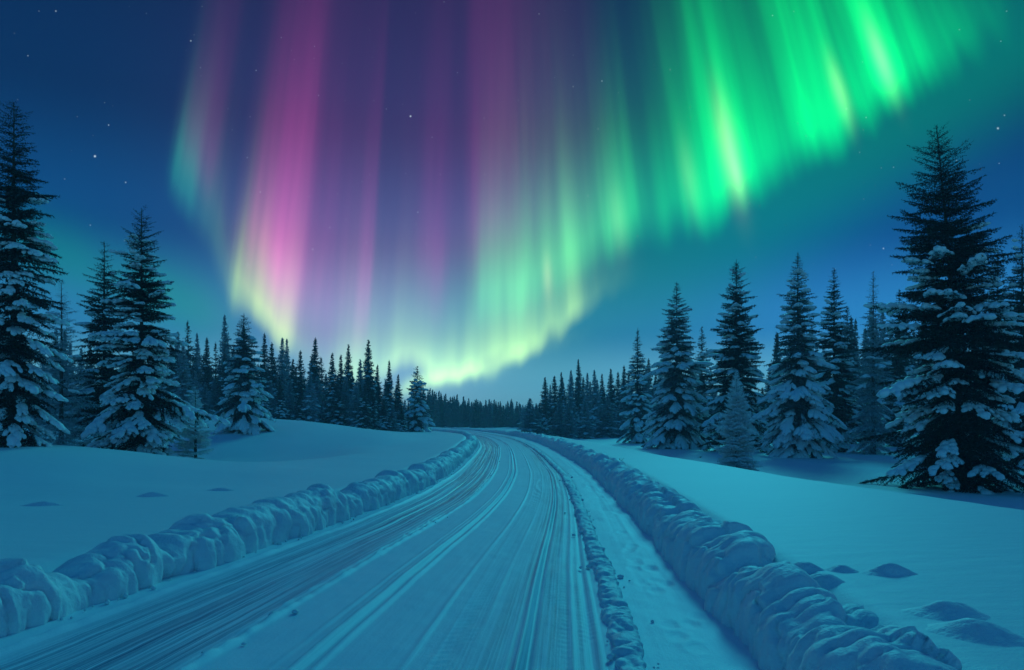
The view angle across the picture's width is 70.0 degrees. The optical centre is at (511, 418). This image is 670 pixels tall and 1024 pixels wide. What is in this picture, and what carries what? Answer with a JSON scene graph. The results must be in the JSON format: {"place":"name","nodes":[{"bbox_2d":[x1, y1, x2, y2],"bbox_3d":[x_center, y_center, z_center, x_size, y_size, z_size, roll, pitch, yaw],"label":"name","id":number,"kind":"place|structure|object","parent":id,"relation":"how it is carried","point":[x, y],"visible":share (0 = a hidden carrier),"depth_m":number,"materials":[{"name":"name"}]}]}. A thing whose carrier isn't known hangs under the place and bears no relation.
{"place":"outdoors","nodes":[
{"label":"outdoors","id":0,"kind":"place"},
{"bbox_2d":[0,428,759,669],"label":"road","id":1,"kind":"structure","parent":0,"point":[484,572],"depth_m":8.74,"materials":[{"name":"snow"}]},
{"bbox_2d":[52,450,658,668],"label":"snow crumbs","id":2,"kind":"object","parent":1,"relation":"on","point":[610,656],"visible":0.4,"depth_m":9.84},
{"bbox_2d":[487,433,646,669],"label":"snow windrow","id":3,"kind":"object","parent":1,"relation":"on","point":[622,632],"visible":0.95,"depth_m":8.70,"materials":[{"name":"snow"}]},
{"bbox_2d":[0,417,1023,669],"bbox_3d":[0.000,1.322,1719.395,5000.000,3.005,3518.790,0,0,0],"label":"snow ground","id":4,"kind":"structure","parent":0,"point":[826,511],"depth_m":14.96,"materials":[{"name":"snow"}]},
{"bbox_2d":[0,100,75,447],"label":"spruce tree","id":5,"kind":"object","parent":4,"relation":"on","point":[15,357],"visible":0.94,"depth_m":23.83,"materials":[{"name":"green plant"}]},
{"bbox_2d":[20,501,63,505],"bbox_3d":[-9.389,1.708,14.606,1.414,0.120,0.448,0,0,-2],"label":"snow lump","id":6,"kind":"object","parent":4,"relation":"on","point":[43,503],"visible":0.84,"depth_m":14.55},
{"bbox_2d":[29,364,55,426],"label":"spruce tree","id":7,"kind":"object","parent":4,"relation":"on","point":[42,422],"visible":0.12,"depth_m":65.73,"materials":[{"name":"green plant"}]},
{"bbox_2d":[28,280,107,446],"bbox_3d":[-20.339,-1.744,33.183,4.010,9.154,4.012,0,0,0],"label":"spruce tree","id":8,"kind":"object","parent":4,"relation":"on","point":[64,422],"visible":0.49,"depth_m":32.95,"materials":[{"name":"green plant"}]},
{"bbox_2d":[68,348,84,425],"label":"spruce tree","id":9,"kind":"object","parent":4,"relation":"on","point":[81,369],"visible":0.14,"depth_m":85.34,"materials":[{"name":"green plant"}]},
{"bbox_2d":[77,346,98,424],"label":"spruce tree","id":10,"kind":"object","parent":4,"relation":"on","point":[88,367],"visible":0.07,"depth_m":80.67,"materials":[{"name":"green plant"}]},
{"bbox_2d":[53,241,144,448],"bbox_3d":[-19.982,-2.911,36.159,4.975,11.733,5.040,0,0,0],"label":"spruce tree","id":11,"kind":"object","parent":4,"relation":"on","point":[102,322],"visible":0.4,"depth_m":35.58,"materials":[{"name":"green plant"}]},
{"bbox_2d":[77,205,229,456],"bbox_3d":[-15.353,-2.595,30.263,5.322,12.288,6.165,0,0,-40],"label":"spruce tree","id":12,"kind":"object","parent":4,"relation":"on","point":[137,429],"visible":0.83,"depth_m":29.49,"materials":[{"name":"green plant"}]},
{"bbox_2d":[158,345,185,411],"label":"spruce tree","id":13,"kind":"object","parent":4,"relation":"on","point":[170,377],"visible":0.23,"depth_m":62.90,"materials":[{"name":"green plant"}]},
{"bbox_2d":[161,346,197,414],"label":"spruce tree","id":14,"kind":"object","parent":4,"relation":"on","point":[183,392],"visible":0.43,"depth_m":62.89,"materials":[{"name":"green plant"}]},
{"bbox_2d":[183,321,197,397],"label":"spruce tree","id":15,"kind":"object","parent":4,"relation":"on","point":[193,370],"visible":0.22,"depth_m":76.58,"materials":[{"name":"green plant"}]},
{"bbox_2d":[173,386,214,459],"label":"spruce sapling","id":16,"kind":"object","parent":4,"relation":"on","point":[197,437],"visible":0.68,"depth_m":31.39,"materials":[{"name":"green plant"}]},
{"bbox_2d":[192,333,203,402],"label":"spruce tree","id":17,"kind":"object","parent":4,"relation":"on","point":[197,363],"visible":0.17,"depth_m":84.22,"materials":[{"name":"green plant"}]},
{"bbox_2d":[199,337,213,403],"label":"spruce tree","id":18,"kind":"object","parent":4,"relation":"on","point":[206,368],"visible":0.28,"depth_m":84.55,"materials":[{"name":"green plant"}]},
{"bbox_2d":[198,384,215,414],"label":"spruce tree","id":19,"kind":"object","parent":4,"relation":"on","point":[205,397],"visible":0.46,"depth_m":71.03,"materials":[{"name":"green plant"}]},
{"bbox_2d":[207,342,221,407],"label":"spruce tree","id":20,"kind":"object","parent":4,"relation":"on","point":[215,371],"visible":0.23,"depth_m":78.93,"materials":[{"name":"green plant"}]},
{"bbox_2d":[209,377,221,412],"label":"spruce tree","id":21,"kind":"object","parent":4,"relation":"on","point":[213,394],"visible":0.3,"depth_m":76.50,"materials":[{"name":"green plant"}]},
{"bbox_2d":[211,353,236,416],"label":"spruce tree","id":22,"kind":"object","parent":4,"relation":"on","point":[220,396],"visible":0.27,"depth_m":74.59,"materials":[{"name":"green plant"}]},
{"bbox_2d":[217,314,231,389],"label":"spruce tree","id":23,"kind":"object","parent":4,"relation":"on","point":[223,348],"visible":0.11,"depth_m":80.49,"materials":[{"name":"green plant"}]},
{"bbox_2d":[0,429,477,636],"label":"snow bank","id":24,"kind":"structure","parent":4,"relation":"on","point":[110,569],"depth_m":10.58,"materials":[{"name":"snow"}]},
{"bbox_2d":[212,315,275,434],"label":"spruce tree","id":25,"kind":"object","parent":4,"relation":"on","point":[245,419],"visible":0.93,"depth_m":47.43,"materials":[{"name":"green plant"}]},
{"bbox_2d":[257,333,268,385],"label":"spruce tree","id":26,"kind":"object","parent":4,"relation":"on","point":[264,351],"visible":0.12,"depth_m":84.39,"materials":[{"name":"green plant"}]},
{"bbox_2d":[255,364,272,417],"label":"spruce tree","id":27,"kind":"object","parent":4,"relation":"on","point":[264,404],"visible":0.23,"depth_m":70.55,"materials":[{"name":"green plant"}]},
{"bbox_2d":[266,382,276,418],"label":"spruce tree","id":28,"kind":"object","parent":4,"relation":"on","point":[270,401],"visible":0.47,"depth_m":75.37,"materials":[{"name":"green plant"}]},
{"bbox_2d":[265,342,278,406],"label":"spruce tree","id":29,"kind":"object","parent":4,"relation":"on","point":[272,374],"visible":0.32,"depth_m":82.47,"materials":[{"name":"green plant"}]},
{"bbox_2d":[273,377,289,419],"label":"spruce tree","id":30,"kind":"object","parent":4,"relation":"on","point":[280,410],"visible":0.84,"depth_m":70.83,"materials":[{"name":"green plant"}]},
{"bbox_2d":[272,338,292,417],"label":"spruce tree","id":31,"kind":"object","parent":4,"relation":"on","point":[281,367],"visible":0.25,"depth_m":82.60,"materials":[{"name":"green plant"}]},
{"bbox_2d":[284,339,291,388],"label":"spruce tree","id":32,"kind":"object","parent":4,"relation":"on","point":[287,356],"visible":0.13,"depth_m":96.69,"materials":[{"name":"green plant"}]},
{"bbox_2d":[283,378,296,419],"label":"spruce tree","id":33,"kind":"object","parent":4,"relation":"on","point":[291,403],"visible":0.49,"depth_m":77.79,"materials":[{"name":"green plant"}]},
{"bbox_2d":[286,359,300,405],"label":"spruce tree","id":34,"kind":"object","parent":4,"relation":"on","point":[292,377],"visible":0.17,"depth_m":88.03,"materials":[{"name":"green plant"}]},
{"bbox_2d":[290,397,307,420],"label":"spruce tree","id":35,"kind":"object","parent":4,"relation":"on","point":[298,408],"visible":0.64,"depth_m":70.55,"materials":[{"name":"green plant"}]},
{"bbox_2d":[293,350,306,410],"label":"spruce tree","id":36,"kind":"object","parent":4,"relation":"on","point":[300,379],"visible":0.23,"depth_m":88.23,"materials":[{"name":"green plant"}]},
{"bbox_2d":[298,374,320,422],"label":"spruce tree","id":37,"kind":"object","parent":4,"relation":"on","point":[311,409],"visible":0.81,"depth_m":71.39,"materials":[{"name":"green plant"}]},
{"bbox_2d":[304,337,325,406],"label":"spruce tree","id":38,"kind":"object","parent":4,"relation":"on","point":[315,372],"visible":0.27,"depth_m":78.44,"materials":[{"name":"green plant"}]},
{"bbox_2d":[305,376,326,422],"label":"spruce tree","id":39,"kind":"object","parent":4,"relation":"on","point":[318,396],"visible":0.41,"depth_m":76.55,"materials":[{"name":"green plant"}]},
{"bbox_2d":[321,353,340,423],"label":"spruce tree","id":40,"kind":"object","parent":4,"relation":"on","point":[332,384],"visible":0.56,"depth_m":76.58,"materials":[{"name":"green plant"}]},
{"bbox_2d":[325,385,348,425],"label":"spruce tree","id":41,"kind":"object","parent":4,"relation":"on","point":[339,419],"visible":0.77,"depth_m":75.28,"materials":[{"name":"green plant"}]},
{"bbox_2d":[335,355,344,401],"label":"spruce tree","id":42,"kind":"object","parent":4,"relation":"on","point":[340,380],"visible":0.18,"depth_m":81.96,"materials":[{"name":"green plant"}]},
{"bbox_2d":[336,376,352,425],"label":"spruce tree","id":43,"kind":"object","parent":4,"relation":"on","point":[345,389],"visible":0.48,"depth_m":77.49,"materials":[{"name":"green plant"}]},
{"bbox_2d":[340,344,357,409],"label":"spruce tree","id":44,"kind":"object","parent":4,"relation":"on","point":[348,372],"visible":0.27,"depth_m":78.81,"materials":[{"name":"green plant"}]},
{"bbox_2d":[344,382,361,427],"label":"spruce tree","id":45,"kind":"object","parent":4,"relation":"on","point":[354,406],"visible":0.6,"depth_m":75.38,"materials":[{"name":"green plant"}]},
{"bbox_2d":[354,360,367,401],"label":"spruce tree","id":46,"kind":"object","parent":4,"relation":"on","point":[360,374],"visible":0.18,"depth_m":87.65,"materials":[{"name":"green plant"}]},
{"bbox_2d":[352,384,377,428],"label":"spruce tree","id":47,"kind":"object","parent":4,"relation":"on","point":[365,420],"visible":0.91,"depth_m":74.11,"materials":[{"name":"green plant"}]},
{"bbox_2d":[362,340,376,428],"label":"spruce tree","id":48,"kind":"object","parent":4,"relation":"on","point":[370,382],"visible":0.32,"depth_m":90.00,"materials":[{"name":"green plant"}]},
{"bbox_2d":[368,389,378,429],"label":"spruce tree","id":49,"kind":"object","parent":4,"relation":"on","point":[374,408],"visible":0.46,"depth_m":78.10,"materials":[{"name":"green plant"}]},
{"bbox_2d":[374,382,383,418],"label":"spruce tree","id":50,"kind":"object","parent":4,"relation":"on","point":[379,393],"visible":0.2,"depth_m":85.57,"materials":[{"name":"green plant"}]},
{"bbox_2d":[374,399,394,430],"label":"spruce tree","id":51,"kind":"object","parent":4,"relation":"on","point":[383,423],"visible":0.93,"depth_m":74.59,"materials":[{"name":"green plant"}]},
{"bbox_2d":[381,362,394,420],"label":"spruce tree","id":52,"kind":"object","parent":4,"relation":"on","point":[388,397],"visible":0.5,"depth_m":84.95,"materials":[{"name":"green plant"}]},
{"bbox_2d":[387,405,400,431],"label":"spruce tree","id":53,"kind":"object","parent":4,"relation":"on","point":[394,422],"visible":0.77,"depth_m":75.24,"materials":[{"name":"green plant"}]},
{"bbox_2d":[392,375,405,421],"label":"spruce tree","id":54,"kind":"object","parent":4,"relation":"on","point":[397,395],"visible":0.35,"depth_m":85.95,"materials":[{"name":"green plant"}]},
{"bbox_2d":[397,405,408,431],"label":"spruce tree","id":55,"kind":"object","parent":4,"relation":"on","point":[403,427],"visible":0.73,"depth_m":77.81,"materials":[{"name":"green plant"}]},
{"bbox_2d":[405,366,435,431],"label":"spruce tree","id":56,"kind":"object","parent":4,"relation":"on","point":[416,411],"visible":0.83,"depth_m":91.36,"materials":[{"name":"green plant"}]},
{"bbox_2d":[431,392,440,426],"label":"spruce tree","id":57,"kind":"object","parent":4,"relation":"on","point":[435,415],"visible":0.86,"depth_m":206.98,"materials":[{"name":"green plant"}]},
{"bbox_2d":[438,396,446,427],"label":"spruce tree","id":58,"kind":"object","parent":4,"relation":"on","point":[442,411],"visible":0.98,"depth_m":211.50,"materials":[{"name":"green plant"}]},
{"bbox_2d":[446,396,453,426],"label":"spruce tree","id":59,"kind":"object","parent":4,"relation":"on","point":[450,415],"visible":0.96,"depth_m":216.68,"materials":[{"name":"green plant"}]},
{"bbox_2d":[451,394,460,427],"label":"spruce tree","id":60,"kind":"object","parent":4,"relation":"on","point":[456,416],"visible":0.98,"depth_m":215.49,"materials":[{"name":"green plant"}]},
{"bbox_2d":[471,401,478,427],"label":"spruce tree","id":61,"kind":"object","parent":4,"relation":"on","point":[474,415],"visible":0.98,"depth_m":205.83,"materials":[{"name":"green plant"}]},
{"bbox_2d":[517,398,544,434],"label":"spruce tree","id":62,"kind":"object","parent":4,"relation":"on","point":[529,424],"visible":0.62,"depth_m":96.83,"materials":[{"name":"green plant"}]},
{"bbox_2d":[537,377,551,433],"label":"spruce tree","id":63,"kind":"object","parent":4,"relation":"on","point":[545,404],"visible":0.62,"depth_m":121.48,"materials":[{"name":"green plant"}]},
{"bbox_2d":[544,375,563,435],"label":"spruce tree","id":64,"kind":"object","parent":4,"relation":"on","point":[554,401],"visible":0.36,"depth_m":111.63,"materials":[{"name":"green plant"}]},
{"bbox_2d":[545,403,566,436],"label":"spruce tree","id":65,"kind":"object","parent":4,"relation":"on","point":[557,419],"visible":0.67,"depth_m":99.94,"materials":[{"name":"green plant"}]},
{"bbox_2d":[558,372,567,419],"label":"spruce tree","id":66,"kind":"object","parent":4,"relation":"on","point":[562,393],"visible":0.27,"depth_m":122.64,"materials":[{"name":"green plant"}]},
{"bbox_2d":[558,405,577,437],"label":"spruce tree","id":67,"kind":"object","parent":4,"relation":"on","point":[568,422],"visible":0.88,"depth_m":97.83,"materials":[{"name":"green plant"}]},
{"bbox_2d":[564,370,579,431],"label":"spruce tree","id":68,"kind":"object","parent":4,"relation":"on","point":[570,399],"visible":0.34,"depth_m":125.03,"materials":[{"name":"green plant"}]},
{"bbox_2d":[392,394,757,422],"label":"forest","id":69,"kind":"object","parent":4,"relation":"on","point":[493,404],"visible":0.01,"depth_m":251.82,"materials":[{"name":"plant"}]},
{"bbox_2d":[573,359,584,432],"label":"spruce tree","id":70,"kind":"object","parent":4,"relation":"on","point":[578,395],"visible":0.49,"depth_m":125.31,"materials":[{"name":"green plant"}]},
{"bbox_2d":[569,401,596,438],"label":"spruce tree","id":71,"kind":"object","parent":4,"relation":"on","point":[585,429],"visible":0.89,"depth_m":94.34,"materials":[{"name":"green plant"}]},
{"bbox_2d":[581,373,593,423],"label":"spruce tree","id":72,"kind":"object","parent":4,"relation":"on","point":[587,395],"visible":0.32,"depth_m":110.07,"materials":[{"name":"green plant"}]},
{"bbox_2d":[587,370,601,435],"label":"spruce tree","id":73,"kind":"object","parent":4,"relation":"on","point":[594,401],"visible":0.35,"depth_m":109.67,"materials":[{"name":"green plant"}]},
{"bbox_2d":[592,406,609,437],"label":"spruce tree","id":74,"kind":"object","parent":4,"relation":"on","point":[599,423],"visible":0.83,"depth_m":98.06,"materials":[{"name":"green plant"}]},
{"bbox_2d":[598,374,605,407],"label":"spruce tree","id":75,"kind":"object","parent":4,"relation":"on","point":[602,393],"visible":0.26,"depth_m":121.56,"materials":[{"name":"green plant"}]},
{"bbox_2d":[594,396,622,437],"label":"spruce tree","id":76,"kind":"object","parent":4,"relation":"on","point":[609,419],"visible":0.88,"depth_m":98.05,"materials":[{"name":"green plant"}]},
{"bbox_2d":[603,369,617,420],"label":"spruce tree","id":77,"kind":"object","parent":4,"relation":"on","point":[611,394],"visible":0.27,"depth_m":112.74,"materials":[{"name":"green plant"}]},
{"bbox_2d":[612,402,632,436],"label":"spruce tree","id":78,"kind":"object","parent":4,"relation":"on","point":[621,419],"visible":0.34,"depth_m":100.33,"materials":[{"name":"green plant"}]},
{"bbox_2d":[617,366,632,430],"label":"spruce tree","id":79,"kind":"object","parent":4,"relation":"on","point":[623,395],"visible":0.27,"depth_m":109.29,"materials":[{"name":"green plant"}]},
{"bbox_2d":[616,329,653,443],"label":"spruce tree","id":80,"kind":"object","parent":4,"relation":"on","point":[638,397],"visible":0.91,"depth_m":81.54,"materials":[{"name":"green plant"}]},
{"bbox_2d":[635,367,652,436],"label":"spruce tree","id":81,"kind":"object","parent":4,"relation":"on","point":[648,390],"visible":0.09,"depth_m":108.09,"materials":[{"name":"green plant"}]},
{"bbox_2d":[637,282,713,449],"bbox_3d":[14.017,-3.099,62.371,6.890,17.121,7.819,0,0,0],"label":"spruce tree","id":82,"kind":"object","parent":4,"relation":"on","point":[674,424],"visible":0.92,"depth_m":61.10,"materials":[{"name":"green plant"}]},
{"bbox_2d":[691,327,717,441],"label":"spruce tree","id":83,"kind":"object","parent":4,"relation":"on","point":[701,392],"visible":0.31,"depth_m":83.73,"materials":[{"name":"green plant"}]},
{"bbox_2d":[451,427,961,669],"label":"snow bank","id":84,"kind":"structure","parent":4,"relation":"on","point":[785,615],"depth_m":7.26,"materials":[{"name":"snow"}]},
{"bbox_2d":[693,259,774,452],"bbox_3d":[17.816,-4.091,57.047,7.314,16.737,6.825,0,0,0],"label":"spruce tree","id":85,"kind":"object","parent":4,"relation":"on","point":[735,356],"visible":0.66,"depth_m":56.45,"materials":[{"name":"green plant"}]},
{"bbox_2d":[709,372,762,471],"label":"spruce sapling","id":86,"kind":"object","parent":4,"relation":"on","point":[735,432],"visible":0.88,"depth_m":34.22,"materials":[{"name":"green plant"}]},
{"bbox_2d":[767,332,784,428],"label":"spruce tree","id":87,"kind":"object","parent":4,"relation":"on","point":[775,361],"visible":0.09,"depth_m":92.31,"materials":[{"name":"green plant"}]},
{"bbox_2d":[748,253,848,458],"bbox_3d":[19.597,-3.056,49.166,6.313,16.312,5.801,0,0,-36],"label":"spruce tree","id":88,"kind":"object","parent":4,"relation":"on","point":[804,417],"visible":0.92,"depth_m":48.18,"materials":[{"name":"green plant"}]},
{"bbox_2d":[794,561,824,574],"bbox_3d":[3.308,1.665,8.201,0.719,0.127,0.457,0,0,38],"label":"snow lump","id":89,"kind":"object","parent":4,"relation":"on","point":[809,568],"visible":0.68,"depth_m":8.11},
{"bbox_2d":[810,573,845,590],"bbox_3d":[3.214,1.674,7.592,0.861,0.136,0.539,0,0,24],"label":"snow lump","id":90,"kind":"object","parent":4,"relation":"on","point":[826,581],"visible":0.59,"depth_m":7.49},
{"bbox_2d":[809,270,866,451],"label":"spruce tree","id":91,"kind":"object","parent":4,"relation":"on","point":[836,342],"visible":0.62,"depth_m":58.40,"materials":[{"name":"green plant"}]},
{"bbox_2d":[824,565,858,572],"bbox_3d":[3.633,1.656,8.032,0.578,0.100,0.375,0,0,38],"label":"snow lump","id":92,"kind":"object","parent":4,"relation":"on","point":[842,569],"visible":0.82,"depth_m":7.98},
{"bbox_2d":[829,306,867,443],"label":"spruce tree","id":93,"kind":"object","parent":4,"relation":"on","point":[847,330],"visible":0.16,"depth_m":73.61,"materials":[{"name":"green plant"}]},
{"bbox_2d":[848,318,862,411],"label":"spruce tree","id":94,"kind":"object","parent":4,"relation":"on","point":[853,334],"visible":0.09,"depth_m":102.79,"materials":[{"name":"green plant"}]},
{"bbox_2d":[858,301,887,432],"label":"spruce tree","id":95,"kind":"object","parent":4,"relation":"on","point":[875,335],"visible":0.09,"depth_m":100.57,"materials":[{"name":"green plant"}]},
{"bbox_2d":[845,271,905,454],"bbox_3d":[27.732,-3.662,55.968,4.291,15.459,4.473,0,0,25],"label":"spruce tree","id":96,"kind":"object","parent":4,"relation":"on","point":[872,409],"visible":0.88,"depth_m":55.78,"materials":[{"name":"green plant"}]},
{"bbox_2d":[878,313,893,414],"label":"spruce tree","id":97,"kind":"object","parent":4,"relation":"on","point":[884,340],"visible":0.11,"depth_m":104.69,"materials":[{"name":"green plant"}]},
{"bbox_2d":[859,290,916,446],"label":"spruce tree","id":98,"kind":"object","parent":4,"relation":"on","point":[898,365],"visible":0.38,"depth_m":65.64,"materials":[{"name":"green plant"}]},
{"bbox_2d":[859,563,917,576],"bbox_3d":[4.075,1.620,7.854,0.846,0.148,0.521,0,0,13],"label":"snow lump","id":99,"kind":"object","parent":4,"relation":"on","point":[889,570],"visible":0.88,"depth_m":7.77,"materials":[{"name":"snow"}]},
{"bbox_2d":[896,321,973,467],"bbox_3d":[23.850,-1.979,41.357,4.698,11.677,5.404,0,0,0],"label":"spruce tree","id":100,"kind":"object","parent":4,"relation":"on","point":[922,363],"visible":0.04,"depth_m":40.77,"materials":[{"name":"green plant"}]},
{"bbox_2d":[851,121,1023,493],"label":"spruce tree","id":101,"kind":"object","parent":4,"relation":"on","point":[953,439],"visible":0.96,"depth_m":25.93,"materials":[{"name":"green plant"}]},
{"bbox_2d":[901,600,990,620],"bbox_3d":[3.730,1.631,6.242,0.961,0.148,0.651,0,0,17],"label":"snow lump","id":102,"kind":"object","parent":4,"relation":"on","point":[943,610],"visible":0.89,"depth_m":6.16,"materials":[{"name":"snow"}]},
{"bbox_2d":[925,618,1023,646],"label":"snow lump","id":103,"kind":"object","parent":4,"relation":"on","point":[972,630],"visible":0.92,"depth_m":5.56,"materials":[{"name":"snow"}]},
{"bbox_2d":[973,251,1019,440],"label":"spruce tree","id":104,"kind":"object","parent":4,"relation":"on","point":[998,300],"visible":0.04,"depth_m":54.81,"materials":[{"name":"green plant"}]},
{"bbox_2d":[988,224,1023,465],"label":"spruce tree","id":105,"kind":"object","parent":4,"relation":"on","point":[1017,406],"visible":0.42,"depth_m":41.81,"materials":[{"name":"green plant"}]},
{"bbox_2d":[0,0,1023,415],"label":"sky","id":106,"kind":"structure","parent":0,"point":[495,197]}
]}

